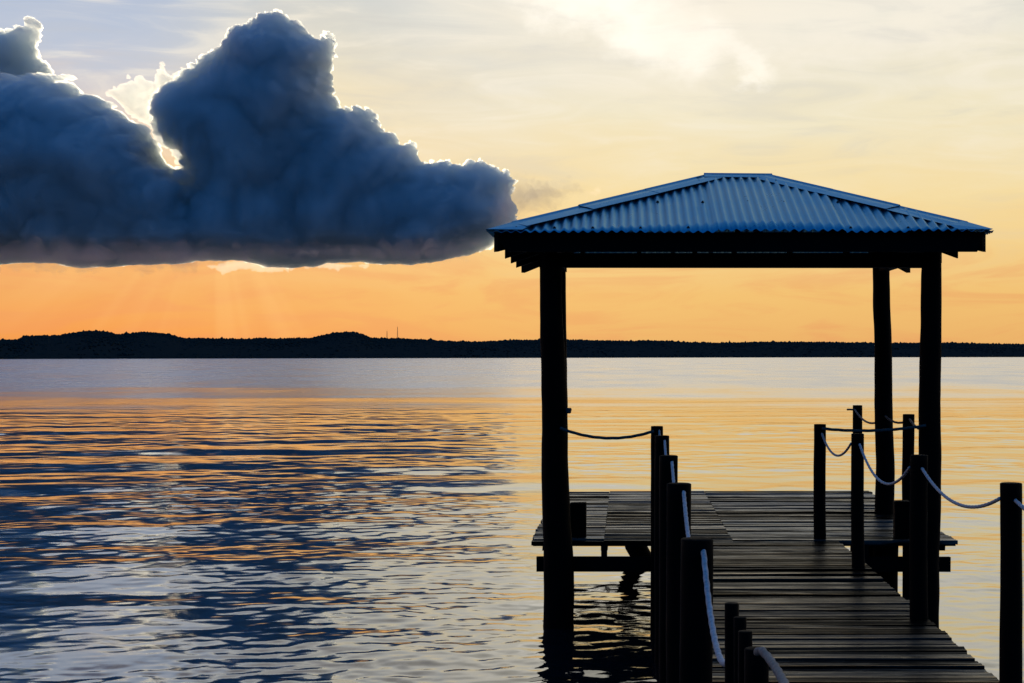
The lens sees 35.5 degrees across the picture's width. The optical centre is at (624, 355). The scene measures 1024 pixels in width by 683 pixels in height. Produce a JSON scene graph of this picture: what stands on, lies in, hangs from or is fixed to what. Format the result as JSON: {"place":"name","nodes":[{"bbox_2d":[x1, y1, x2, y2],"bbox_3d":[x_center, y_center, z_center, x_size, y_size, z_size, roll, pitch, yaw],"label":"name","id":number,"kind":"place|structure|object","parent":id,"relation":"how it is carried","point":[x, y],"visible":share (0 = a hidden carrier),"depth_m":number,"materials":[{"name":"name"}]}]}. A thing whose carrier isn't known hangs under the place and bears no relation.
{"place":"outdoors","nodes":[
{"label":"outdoors","id":0,"kind":"place"},
{"bbox_2d":[0,357,1023,682],"bbox_3d":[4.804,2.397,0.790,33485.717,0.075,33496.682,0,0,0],"label":"water","id":1,"kind":"structure","parent":0,"point":[270,519],"depth_m":27.82,"materials":[{"name":"blue liquid"}]},
{"bbox_2d":[725,602,738,682],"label":"stake","id":2,"kind":"object","parent":1,"relation":"in","point":[731,610],"visible":0.76,"depth_m":4.02,"materials":[{"name":"brown wood"}]},
{"bbox_2d":[734,616,746,682],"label":"stake","id":3,"kind":"object","parent":1,"relation":"in","point":[740,622],"visible":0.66,"depth_m":3.83,"materials":[{"name":"brown wood"}]},
{"bbox_2d":[531,491,957,591],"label":"platform","id":4,"kind":"structure","parent":1,"relation":"in","point":[618,518],"depth_m":15.52,"materials":[{"name":"brown wood"}]},
{"bbox_2d":[570,502,586,536],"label":"timber block","id":5,"kind":"structure","parent":4,"relation":"on","point":[578,514],"depth_m":14.36,"materials":[{"name":"brown wood"}]},
{"bbox_2d":[486,173,993,628],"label":"pavilion","id":6,"kind":"structure","parent":4,"relation":"on","point":[737,220],"depth_m":13.97,"materials":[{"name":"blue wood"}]},
{"bbox_2d":[560,408,653,439],"bbox_3d":[-0.158,0.599,13.983,0.833,0.278,0.133,0,0,0],"label":"rope","id":7,"kind":"object","parent":6,"relation":"attached to","point":[568,410],"visible":1,"depth_m":13.92,"materials":[{"name":"grey fabric"}]},
{"bbox_2d":[813,424,825,538],"bbox_3d":[1.754,1.759,14.300,0.120,2.283,0.115,0,0,0],"label":"rail post","id":8,"kind":"object","parent":4,"relation":"attached to","point":[819,490],"visible":0.51,"depth_m":14.25,"materials":[{"name":"brown wood"}]},
{"bbox_2d":[822,424,925,431],"bbox_3d":[2.203,0.641,14.095,0.927,0.082,0.028,0,0,18],"label":"rope","id":9,"kind":"object","parent":8,"relation":"attached to","point":[875,430],"visible":1,"depth_m":14.08,"materials":[{"name":"grey fabric"}]},
{"bbox_2d":[853,405,861,432],"bbox_3d":[2.794,1.749,19.100,0.126,2.303,0.125,0,0,0],"label":"rail post","id":10,"kind":"object","parent":4,"relation":"attached to","point":[857,422],"visible":0.12,"depth_m":19.05,"materials":[{"name":"brown wood"}]},
{"bbox_2d":[893,500,909,537],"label":"timber block","id":11,"kind":"structure","parent":4,"relation":"on","point":[901,508],"depth_m":14.36,"materials":[{"name":"brown wood"}]},
{"bbox_2d":[902,414,914,595],"bbox_3d":[2.853,1.745,16.001,0.135,2.310,0.131,0,0,0],"label":"rail post","id":12,"kind":"object","parent":4,"relation":"attached to","point":[908,437],"visible":0.34,"depth_m":15.95,"materials":[{"name":"brown wood"}]},
{"bbox_2d":[847,409,918,429],"bbox_3d":[2.752,0.696,16.629,0.224,0.141,4.961,0,0,0],"label":"rope","id":13,"kind":"object","parent":12,"relation":"attached to","point":[886,417],"visible":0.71,"depth_m":16.58,"materials":[{"name":"grey fabric"}]},
{"bbox_2d":[738,630,751,682],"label":"stake","id":14,"kind":"object","parent":1,"relation":"in","point":[744,639],"visible":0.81,"depth_m":3.64,"materials":[{"name":"brown wood"}]},
{"bbox_2d":[712,541,998,682],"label":"walkway","id":15,"kind":"structure","parent":1,"relation":"in","point":[819,611],"depth_m":9.93,"materials":[{"name":"brown wood"}]},
{"bbox_2d":[650,426,662,629],"bbox_3d":[0.281,1.761,14.000,0.118,2.278,0.116,0,0,0],"label":"rail post","id":16,"kind":"object","parent":15,"relation":"attached to","point":[652,584],"visible":0.36,"depth_m":13.96,"materials":[{"name":"brown wood"}]},
{"bbox_2d":[654,435,668,665],"bbox_3d":[0.286,1.760,12.300,0.122,2.281,0.119,0,0,0],"label":"rail post","id":17,"kind":"object","parent":15,"relation":"attached to","point":[659,445],"visible":0.42,"depth_m":12.26,"materials":[{"name":"brown wood"}]},
{"bbox_2d":[658,430,724,666],"bbox_3d":[0.286,0.765,9.000,0.038,0.233,9.887,0,0,0],"label":"rope","id":18,"kind":"object","parent":17,"relation":"attached to","point":[717,650],"visible":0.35,"depth_m":5.19,"materials":[{"name":"fabric"}]},
{"bbox_2d":[659,455,677,682],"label":"rail post","id":19,"kind":"object","parent":15,"relation":"attached to","point":[665,477],"visible":0.53,"depth_m":9.90,"materials":[{"name":"brown wood"}]},
{"bbox_2d":[666,482,690,682],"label":"rail post","id":20,"kind":"object","parent":15,"relation":"attached to","point":[676,532],"visible":0.62,"depth_m":7.72,"materials":[{"name":"brown wood"}]},
{"bbox_2d":[679,537,712,682],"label":"rail post","id":21,"kind":"object","parent":15,"relation":"attached to","point":[696,656],"visible":0.88,"depth_m":5.39,"materials":[{"name":"brown wood"}]},
{"bbox_2d":[744,646,768,682],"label":"stake","id":22,"kind":"object","parent":15,"relation":"attached to","point":[756,669],"visible":0.82,"depth_m":3.40,"materials":[{"name":"brown wood"}]},
{"bbox_2d":[753,647,788,682],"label":"rope","id":23,"kind":"object","parent":22,"relation":"attached to","point":[772,663],"visible":1,"depth_m":3.12,"materials":[{"name":"white fabric"}]},
{"bbox_2d":[851,433,864,567],"bbox_3d":[1.824,1.755,12.401,0.125,2.291,0.107,0,0,0],"label":"rail post","id":24,"kind":"object","parent":15,"relation":"attached to","point":[857,512],"visible":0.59,"depth_m":12.36,"materials":[{"name":"brown wood"}]},
{"bbox_2d":[821,433,1023,509],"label":"rope","id":25,"kind":"object","parent":24,"relation":"attached to","point":[994,501],"visible":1,"depth_m":9.76,"materials":[{"name":"fabric"}]},
{"bbox_2d":[909,454,927,619],"bbox_3d":[1.850,1.763,9.999,0.122,2.274,0.123,0,0,0],"label":"rail post","id":26,"kind":"object","parent":15,"relation":"attached to","point":[918,580],"visible":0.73,"depth_m":9.96,"materials":[{"name":"brown wood"}]},
{"bbox_2d":[999,482,1022,682],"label":"rail post","id":27,"kind":"object","parent":15,"relation":"attached to","point":[1010,632],"visible":1,"depth_m":7.75,"materials":[{"name":"brown wood"}]},
{"bbox_2d":[0,334,1023,358],"bbox_3d":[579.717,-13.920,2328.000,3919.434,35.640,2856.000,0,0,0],"label":"hills","id":28,"kind":"structure","parent":0,"point":[166,350],"depth_m":1469.72,"materials":[{"name":"black plant"}]},
{"bbox_2d":[0,330,1023,358],"bbox_3d":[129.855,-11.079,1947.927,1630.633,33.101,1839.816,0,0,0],"label":"forest","id":29,"kind":"object","parent":28,"relation":"on","point":[280,342],"visible":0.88,"depth_m":1635.62,"materials":[{"name":"black plant"}]},
{"bbox_2d":[0,0,1023,343],"label":"sky","id":30,"kind":"structure","parent":0,"point":[245,169],"materials":[{"name":"orange"}]}
]}

